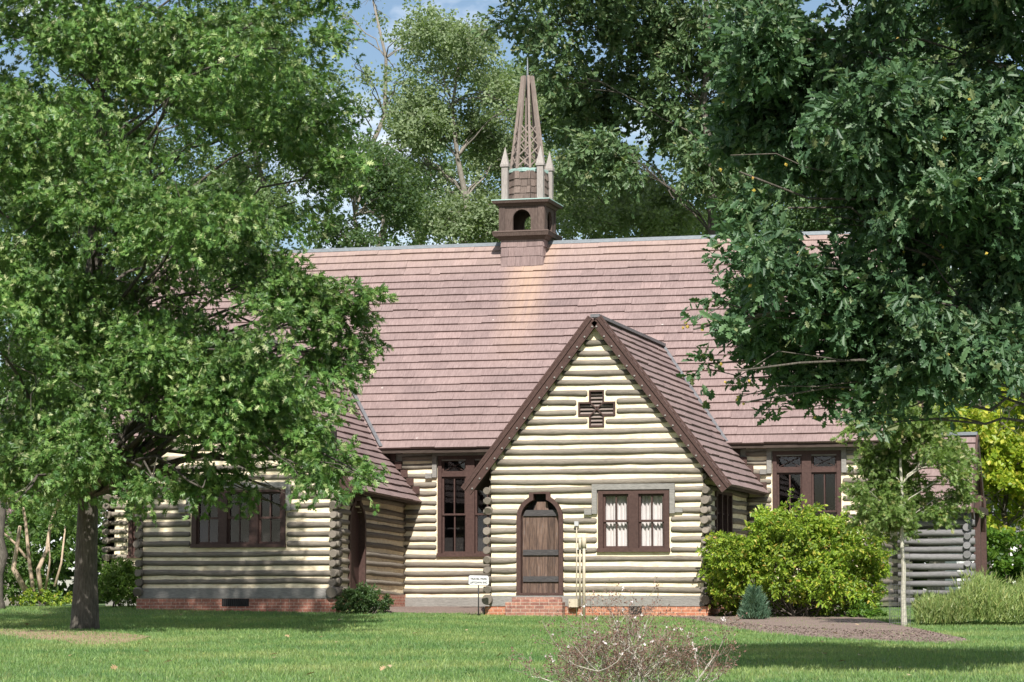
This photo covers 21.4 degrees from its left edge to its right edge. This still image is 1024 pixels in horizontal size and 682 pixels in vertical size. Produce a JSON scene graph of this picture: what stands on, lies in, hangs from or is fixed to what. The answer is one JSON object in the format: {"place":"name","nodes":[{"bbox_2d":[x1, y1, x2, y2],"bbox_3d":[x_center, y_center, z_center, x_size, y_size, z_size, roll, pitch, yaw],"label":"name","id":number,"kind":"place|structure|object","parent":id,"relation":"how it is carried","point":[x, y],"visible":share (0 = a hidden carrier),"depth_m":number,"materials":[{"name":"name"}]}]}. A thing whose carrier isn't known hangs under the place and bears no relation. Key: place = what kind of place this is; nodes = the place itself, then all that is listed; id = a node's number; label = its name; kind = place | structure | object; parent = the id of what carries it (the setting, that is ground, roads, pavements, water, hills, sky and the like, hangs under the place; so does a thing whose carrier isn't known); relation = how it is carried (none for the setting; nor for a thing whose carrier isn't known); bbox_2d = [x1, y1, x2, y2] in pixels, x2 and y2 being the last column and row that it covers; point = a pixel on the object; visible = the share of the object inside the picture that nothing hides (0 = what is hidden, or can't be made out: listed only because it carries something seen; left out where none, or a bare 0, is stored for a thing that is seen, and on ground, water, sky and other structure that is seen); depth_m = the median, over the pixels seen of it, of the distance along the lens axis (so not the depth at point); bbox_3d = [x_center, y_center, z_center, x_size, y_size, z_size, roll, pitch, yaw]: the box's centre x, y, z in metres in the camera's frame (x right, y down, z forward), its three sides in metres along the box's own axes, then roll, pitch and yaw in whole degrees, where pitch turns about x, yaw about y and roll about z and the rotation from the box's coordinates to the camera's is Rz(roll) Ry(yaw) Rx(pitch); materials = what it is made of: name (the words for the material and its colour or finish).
{"place":"outdoors","nodes":[
{"label":"outdoors","id":0,"kind":"place"},
{"bbox_2d":[0,601,1023,681],"bbox_3d":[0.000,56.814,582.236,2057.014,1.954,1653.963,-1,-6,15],"label":"lawn ground","id":1,"kind":"structure","parent":0,"point":[377,612],"depth_m":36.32,"materials":[{"name":"green plant"}]},
{"bbox_2d":[0,364,27,608],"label":"dark trunk tree","id":2,"kind":"object","parent":1,"relation":"on","point":[3,554],"visible":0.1,"depth_m":61.77,"materials":[{"name":"green plant"}]},
{"bbox_2d":[10,587,72,606],"bbox_3d":[-11.134,6.109,64.303,1.591,0.537,0.848,0,-5,-3],"label":"ground shrub","id":3,"kind":"object","parent":1,"relation":"on","point":[45,594],"visible":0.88,"depth_m":64.19,"materials":[{"name":"green plant"}]},
{"bbox_2d":[3,498,106,606],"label":"hedge shrub","id":4,"kind":"object","parent":1,"relation":"on","point":[39,540],"visible":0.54,"depth_m":73.59,"materials":[{"name":"green plant"}]},
{"bbox_2d":[0,119,117,605],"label":"backdrop tree","id":5,"kind":"object","parent":1,"relation":"on","point":[4,204],"visible":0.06,"depth_m":79.42,"materials":[{"name":"green plant"}]},
{"bbox_2d":[4,388,126,595],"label":"crape myrtle","id":6,"kind":"object","parent":1,"relation":"on","point":[20,581],"visible":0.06,"depth_m":65.77,"materials":[{"name":"beige plant"}]},
{"bbox_2d":[0,628,147,644],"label":"bare dirt patch","id":7,"kind":"object","parent":1,"relation":"on","point":[81,638],"visible":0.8,"depth_m":45.68,"materials":[{"name":"brown soil"}]},
{"bbox_2d":[98,556,141,607],"bbox_3d":[-9.105,5.619,63.045,1.349,1.263,1.418,-1,-6,15],"label":"boxwood","id":8,"kind":"object","parent":1,"relation":"on","point":[116,582],"visible":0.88,"depth_m":62.76,"materials":[{"name":"green plant"}]},
{"bbox_2d":[0,0,243,392],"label":"backdrop tree","id":9,"kind":"object","parent":1,"relation":"on","point":[153,138],"visible":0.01,"depth_m":86.37,"materials":[{"name":"green plant"}]},
{"bbox_2d":[0,0,398,629],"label":"oak tree","id":10,"kind":"object","parent":1,"relation":"on","point":[210,386],"visible":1,"depth_m":47.54,"materials":[{"name":"green plant"}]},
{"bbox_2d":[140,0,373,249],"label":"backdrop tree","id":11,"kind":"object","parent":1,"relation":"on","point":[259,178],"visible":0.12,"depth_m":91.96,"materials":[{"name":"green plant"}]},
{"bbox_2d":[331,581,395,613],"bbox_3d":[-3.330,5.706,60.053,1.424,0.778,0.994,-1,-6,15],"label":"boxwood","id":12,"kind":"object","parent":1,"relation":"on","point":[361,598],"visible":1,"depth_m":59.90,"materials":[{"name":"green plant"}]},
{"bbox_2d":[288,130,450,248],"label":"backdrop tree","id":13,"kind":"object","parent":1,"relation":"on","point":[386,198],"visible":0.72,"depth_m":81.70,"materials":[{"name":"green plant"}]},
{"bbox_2d":[322,0,427,245],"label":"backdrop tree","id":14,"kind":"object","parent":1,"relation":"on","point":[367,72],"visible":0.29,"depth_m":93.06,"materials":[{"name":"green plant"}]},
{"bbox_2d":[343,61,483,245],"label":"backdrop tree","id":15,"kind":"object","parent":1,"relation":"on","point":[443,159],"visible":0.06,"depth_m":100.00,"materials":[{"name":"green plant"}]},
{"bbox_2d":[383,606,484,614],"bbox_3d":[-1.760,6.222,62.483,2.280,0.182,6.418,0,-5,0],"label":"mulch bed","id":16,"kind":"object","parent":1,"relation":"on","point":[446,609],"visible":0.96,"depth_m":61.09,"materials":[{"name":"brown wood"}]},
{"bbox_2d":[359,0,557,245],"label":"backdrop tree","id":17,"kind":"object","parent":1,"relation":"on","point":[465,220],"visible":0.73,"depth_m":88.00,"materials":[{"name":"green plant"}]},
{"bbox_2d":[468,575,488,614],"bbox_3d":[-0.724,5.579,58.725,0.458,1.000,0.048,0,-5,0],"label":"notice sign","id":18,"kind":"object","parent":1,"relation":"on","point":[481,580],"visible":1,"depth_m":58.74,"materials":[{"name":"metal"}]},
{"bbox_2d":[24,609,995,675],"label":"fallen leaves","id":19,"kind":"object","parent":1,"relation":"on","point":[287,635],"visible":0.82,"depth_m":37.61,"materials":[{"name":"brown plant"}]},
{"bbox_2d":[101,57,923,616],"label":"log chapel","id":20,"kind":"structure","parent":1,"relation":"on","point":[525,401],"depth_m":63.38,"materials":[{"name":"beige wood"}]},
{"bbox_2d":[127,465,136,557],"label":"window","id":21,"kind":"structure","parent":20,"relation":"in","point":[131,526],"depth_m":67.53,"materials":[{"name":"brown paint"}]},
{"bbox_2d":[178,482,298,547],"bbox_3d":[-6.167,3.929,61.116,2.840,1.465,0.220,-1,-6,15],"label":"window","id":22,"kind":"structure","parent":20,"relation":"in","point":[224,519],"depth_m":61.04,"materials":[{"name":"brown paint"}]},
{"bbox_2d":[348,496,365,589],"bbox_3d":[-3.614,4.677,62.156,0.220,2.215,1.200,-1,-6,15],"label":"door","id":23,"kind":"structure","parent":20,"relation":"in","point":[357,526],"depth_m":62.49,"materials":[{"name":"brown paint"}]},
{"bbox_2d":[425,452,489,556],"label":"window","id":24,"kind":"structure","parent":20,"relation":"in","point":[471,515],"depth_m":65.42,"materials":[{"name":"brown paint"}]},
{"bbox_2d":[516,492,563,594],"bbox_3d":[0.635,4.411,59.327,1.060,2.305,0.290,-1,-6,15],"label":"door","id":25,"kind":"structure","parent":20,"relation":"in","point":[539,528],"depth_m":59.34,"materials":[{"name":"brown wood"}]},
{"bbox_2d":[569,521,586,614],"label":"utility pipes","id":26,"kind":"object","parent":20,"relation":"attached to","point":[576,602],"visible":0.87,"depth_m":58.83,"materials":[{"name":"metal"}]},
{"bbox_2d":[584,483,682,551],"bbox_3d":[2.664,3.845,58.815,2.170,1.475,0.352,-1,-6,15],"label":"window","id":27,"kind":"structure","parent":20,"relation":"in","point":[630,519],"depth_m":58.82,"materials":[{"name":"brown paint"}]},
{"bbox_2d":[715,490,732,533],"bbox_3d":[4.712,3.870,60.621,0.175,1.030,1.980,-1,-6,15],"label":"window","id":28,"kind":"structure","parent":20,"relation":"in","point":[724,501],"depth_m":60.85,"materials":[{"name":"brown paint"}]},
{"bbox_2d":[760,447,853,550],"bbox_3d":[6.899,3.720,63.235,2.200,2.565,0.220,-1,-6,15],"label":"window","id":29,"kind":"structure","parent":20,"relation":"in","point":[806,469],"depth_m":63.27,"materials":[{"name":"brown paint"}]},
{"bbox_2d":[2,398,1023,603],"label":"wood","id":30,"kind":"object","parent":1,"relation":"on","point":[69,573],"visible":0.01,"depth_m":127.58,"materials":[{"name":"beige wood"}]},
{"bbox_2d":[430,51,635,238],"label":"backdrop tree","id":31,"kind":"object","parent":1,"relation":"on","point":[549,119],"visible":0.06,"depth_m":95.55,"materials":[{"name":"green plant"}]},
{"bbox_2d":[526,143,707,239],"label":"backdrop tree","id":32,"kind":"object","parent":1,"relation":"on","point":[658,212],"visible":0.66,"depth_m":82.80,"materials":[{"name":"green plant"}]},
{"bbox_2d":[506,576,746,681],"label":"twiggy bush","id":33,"kind":"object","parent":1,"relation":"on","point":[624,654],"visible":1,"depth_m":23.78,"materials":[{"name":"brown plant"}]},
{"bbox_2d":[470,0,820,234],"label":"oak tree","id":34,"kind":"object","parent":1,"relation":"on","point":[662,39],"visible":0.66,"depth_m":77.38,"materials":[{"name":"green plant"}]},
{"bbox_2d":[616,125,800,235],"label":"backdrop tree","id":35,"kind":"object","parent":1,"relation":"on","point":[721,195],"visible":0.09,"depth_m":89.44,"materials":[{"name":"green plant"}]},
{"bbox_2d":[661,609,965,643],"bbox_3d":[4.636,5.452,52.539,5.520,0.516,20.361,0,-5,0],"label":"mulch bed","id":36,"kind":"object","parent":1,"relation":"on","point":[826,622],"visible":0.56,"depth_m":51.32,"materials":[{"name":"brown wood"}]},
{"bbox_2d":[736,583,771,618],"bbox_3d":[4.973,5.393,55.768,0.791,0.822,0.753,1,-6,-12],"label":"juniper bush","id":37,"kind":"object","parent":36,"relation":"on","point":[753,606],"visible":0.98,"depth_m":55.62,"materials":[{"name":"green plant"}]},
{"bbox_2d":[695,488,892,616],"bbox_3d":[6.069,4.573,58.149,4.324,2.854,3.281,0,-5,1],"label":"flowering shrub","id":38,"kind":"object","parent":36,"relation":"on","point":[762,551],"visible":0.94,"depth_m":57.48,"materials":[{"name":"green plant"}]},
{"bbox_2d":[839,599,887,617],"bbox_3d":[7.468,5.693,57.468,0.797,0.504,0.955,-5,-7,40],"label":"shrub","id":39,"kind":"object","parent":36,"relation":"on","point":[866,611],"visible":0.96,"depth_m":57.33,"materials":[{"name":"green plant"}]},
{"bbox_2d":[889,548,910,626],"bbox_3d":[7.360,4.676,51.438,0.406,1.500,0.396,-1,-6,15],"label":"wire guard","id":40,"kind":"object","parent":36,"relation":"on","point":[900,603],"visible":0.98,"depth_m":51.35,"materials":[{"name":"grey metal"}]},
{"bbox_2d":[829,394,985,625],"bbox_3d":[7.541,3.257,51.645,2.916,4.662,2.465,-1,-6,15],"label":"young tree","id":41,"kind":"object","parent":36,"relation":"on","point":[895,473],"visible":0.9,"depth_m":51.64,"materials":[{"name":"green plant"}]},
{"bbox_2d":[784,189,846,231],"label":"backdrop tree","id":42,"kind":"object","parent":1,"relation":"on","point":[808,214],"visible":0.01,"depth_m":95.00,"materials":[{"name":"green plant"}]},
{"bbox_2d":[676,0,1023,442],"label":"oak tree","id":43,"kind":"object","parent":1,"relation":"on","point":[890,135],"visible":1,"depth_m":30.47,"materials":[{"name":"green plant"}]},
{"bbox_2d":[810,28,1009,589],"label":"backdrop tree","id":44,"kind":"object","parent":1,"relation":"on","point":[953,54],"visible":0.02,"depth_m":93.42,"materials":[{"name":"green plant"}]},
{"bbox_2d":[897,432,987,603],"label":"log porch","id":45,"kind":"object","parent":1,"relation":"on","point":[973,541],"visible":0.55,"depth_m":65.21,"materials":[{"name":"grey wood"}]},
{"bbox_2d":[910,565,1023,623],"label":"feathery plant","id":46,"kind":"object","parent":1,"relation":"on","point":[991,601],"visible":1,"depth_m":51.70,"materials":[{"name":"green plant"}]},
{"bbox_2d":[925,505,1019,596],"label":"white house","id":47,"kind":"structure","parent":1,"relation":"on","point":[1014,548],"depth_m":112.19,"materials":[{"name":"paint"}]},
{"bbox_2d":[924,382,1023,582],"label":"yellow green tree","id":48,"kind":"object","parent":1,"relation":"on","point":[1002,451],"visible":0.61,"depth_m":73.34,"materials":[{"name":"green plant"}]},
{"bbox_2d":[945,268,1019,580],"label":"backdrop tree","id":49,"kind":"object","parent":1,"relation":"on","point":[988,500],"depth_m":97.46,"materials":[{"name":"green plant"}]},
{"bbox_2d":[944,281,1023,567],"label":"backdrop tree","id":50,"kind":"object","parent":1,"relation":"on","point":[991,406],"visible":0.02,"depth_m":88.94,"materials":[{"name":"green plant"}]},
{"bbox_2d":[971,525,1023,587],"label":"leafy shrub","id":51,"kind":"object","parent":1,"relation":"on","point":[1002,560],"visible":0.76,"depth_m":69.46,"materials":[{"name":"green plant"}]},
{"bbox_2d":[0,0,1023,596],"label":"sky","id":52,"kind":"structure","parent":0,"point":[393,9],"materials":[{"name":"blue"}]}
]}

